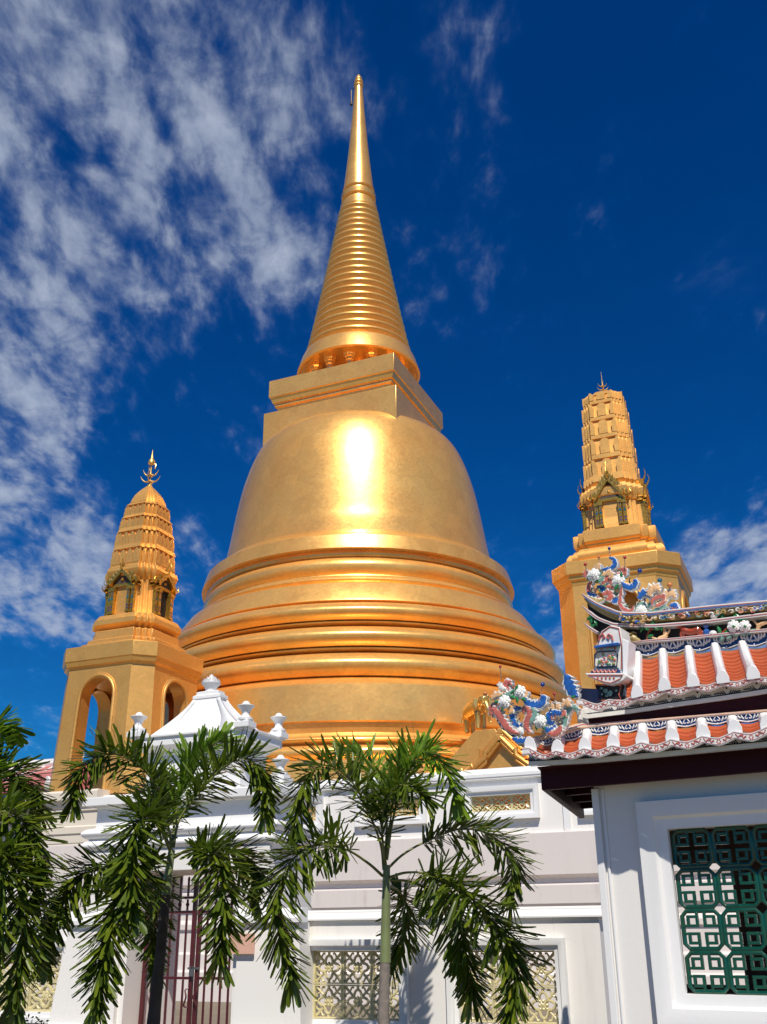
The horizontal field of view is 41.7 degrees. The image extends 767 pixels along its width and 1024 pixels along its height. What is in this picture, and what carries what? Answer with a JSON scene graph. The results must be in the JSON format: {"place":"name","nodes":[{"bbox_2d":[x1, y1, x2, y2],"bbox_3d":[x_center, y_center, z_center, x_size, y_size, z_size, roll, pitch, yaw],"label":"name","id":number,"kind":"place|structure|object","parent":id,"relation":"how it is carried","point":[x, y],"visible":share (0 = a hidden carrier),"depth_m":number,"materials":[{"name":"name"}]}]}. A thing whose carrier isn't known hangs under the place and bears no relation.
{"place":"outdoors","nodes":[
{"label":"outdoors","id":0,"kind":"place"},
{"bbox_2d":[0,1012,48,1023],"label":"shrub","id":1,"kind":"object","parent":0,"point":[38,1019],"visible":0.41,"depth_m":9.34,"materials":[{"name":"green plant"}]},
{"bbox_2d":[0,756,89,973],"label":"distant hall","id":2,"kind":"structure","parent":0,"point":[49,765],"depth_m":42.96,"materials":[{"name":"white paint"}]},
{"bbox_2d":[1,990,558,1023],"bbox_3d":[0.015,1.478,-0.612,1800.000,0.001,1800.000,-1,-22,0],"label":"ground","id":3,"kind":"structure","parent":0,"point":[214,1012],"depth_m":20.86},
{"bbox_2d":[0,701,67,1023],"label":"palm tree","id":4,"kind":"object","parent":3,"relation":"on","point":[22,866],"visible":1,"depth_m":8.06,"materials":[{"name":"green plant"}]},
{"bbox_2d":[0,916,67,1023],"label":"perimeter wall","id":5,"kind":"structure","parent":3,"relation":"on","point":[44,1014],"depth_m":13.74,"materials":[{"name":"white paint"}]},
{"bbox_2d":[0,941,65,1022],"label":"window","id":6,"kind":"structure","parent":5,"relation":"in","point":[46,995],"depth_m":13.73,"materials":[{"name":"white paint"}]},
{"bbox_2d":[6,788,125,997],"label":"tower plinth","id":7,"kind":"structure","parent":3,"relation":"on","point":[70,833],"depth_m":27.81,"materials":[{"name":"paint"}]},
{"bbox_2d":[49,451,203,793],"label":"golden prang","id":8,"kind":"structure","parent":7,"relation":"on","point":[131,658],"depth_m":30.95,"materials":[{"name":"gold metal"}]},
{"bbox_2d":[28,721,288,1023],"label":"palm tree","id":9,"kind":"object","parent":3,"relation":"on","point":[155,809],"visible":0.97,"depth_m":8.93,"materials":[{"name":"green plant"}]},
{"bbox_2d":[48,674,322,1023],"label":"gatehouse","id":10,"kind":"object","parent":3,"relation":"on","point":[256,997],"visible":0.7,"depth_m":13.16,"materials":[{"name":"white paint"}]},
{"bbox_2d":[236,719,551,1023],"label":"palm tree","id":11,"kind":"object","parent":3,"relation":"on","point":[394,785],"visible":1,"depth_m":9.60,"materials":[{"name":"green plant"}]},
{"bbox_2d":[78,766,744,1008],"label":"terrace wall","id":12,"kind":"structure","parent":3,"relation":"on","point":[560,837],"depth_m":23.44,"materials":[{"name":"white paint"}]},
{"bbox_2d":[308,797,323,828],"bbox_3d":[-2.352,7.703,25.583,1.860,0.761,0.288,-10,-24,21],"label":"window","id":13,"kind":"structure","parent":12,"relation":"in","point":[319,808],"depth_m":25.19,"materials":[{"name":"white paint"}]},
{"bbox_2d":[355,792,426,826],"bbox_3d":[0.199,7.261,24.580,1.860,0.761,0.288,-10,-24,21],"label":"window","id":14,"kind":"structure","parent":12,"relation":"in","point":[420,818],"depth_m":24.37,"materials":[{"name":"white paint"}]},
{"bbox_2d":[462,783,539,820],"bbox_3d":[2.747,6.820,23.579,1.860,0.761,0.288,-10,-24,21],"label":"window","id":15,"kind":"structure","parent":12,"relation":"in","point":[533,811],"depth_m":23.52,"materials":[{"name":"white paint"}]},
{"bbox_2d":[584,808,592,815],"bbox_3d":[5.295,6.379,22.578,1.860,0.761,0.288,-10,-24,21],"label":"window","id":16,"kind":"structure","parent":12,"relation":"in","point":[589,811],"depth_m":22.60,"materials":[{"name":"white paint"}]},
{"bbox_2d":[308,905,610,1023],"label":"perimeter wall","id":17,"kind":"structure","parent":3,"relation":"on","point":[572,940],"depth_m":11.58,"materials":[{"name":"white paint"}]},
{"bbox_2d":[309,939,409,1023],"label":"window","id":18,"kind":"structure","parent":17,"relation":"in","point":[343,946],"depth_m":12.10,"materials":[{"name":"white paint"}]},
{"bbox_2d":[445,938,570,1023],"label":"window","id":19,"kind":"structure","parent":17,"relation":"in","point":[556,946],"depth_m":11.29,"materials":[{"name":"white paint"}]},
{"bbox_2d":[0,0,766,761],"label":"sky","id":20,"kind":"structure","parent":0,"point":[570,194],"materials":[{"name":"blue"}]},
{"bbox_2d":[483,547,766,1023],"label":"tiled pavilion","id":21,"kind":"structure","parent":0,"point":[666,798],"depth_m":7.67,"materials":[{"name":"white paint"}]},
{"bbox_2d":[635,792,766,1023],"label":"window","id":22,"kind":"structure","parent":21,"relation":"in","point":[673,1003],"depth_m":7.35,"materials":[{"name":"white paint"}]},
{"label":"terrace floor","id":23,"kind":"structure","parent":0,"visible":0},
{"bbox_2d":[164,74,566,819],"bbox_3d":[-1.118,-4.725,45.242,19.200,39.502,19.200,-10,-24,21],"label":"golden stupa","id":24,"kind":"object","parent":23,"relation":"on","point":[358,582],"visible":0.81,"depth_m":36.63,"materials":[{"name":"gold metal"}]},
{"bbox_2d":[447,728,528,795],"bbox_3d":[3.444,7.350,29.708,3.461,1.729,3.590,-10,-24,21],"label":"gabled porch","id":25,"kind":"object","parent":24,"relation":"attached to","point":[492,748],"visible":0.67,"depth_m":28.28,"materials":[{"name":"gold metal"}]},
{"bbox_2d":[461,694,492,733],"bbox_3d":[2.866,6.152,30.705,0.572,0.989,1.868,7,-24,-17],"label":"elephant statue","id":26,"kind":"object","parent":25,"relation":"on","point":[474,714],"visible":0.94,"depth_m":30.56,"materials":[{"name":"gold metal"}]},
{"bbox_2d":[551,375,695,736],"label":"golden prang","id":27,"kind":"structure","parent":23,"relation":"on","point":[614,507],"depth_m":32.09,"materials":[{"name":"gold metal"}]}
]}

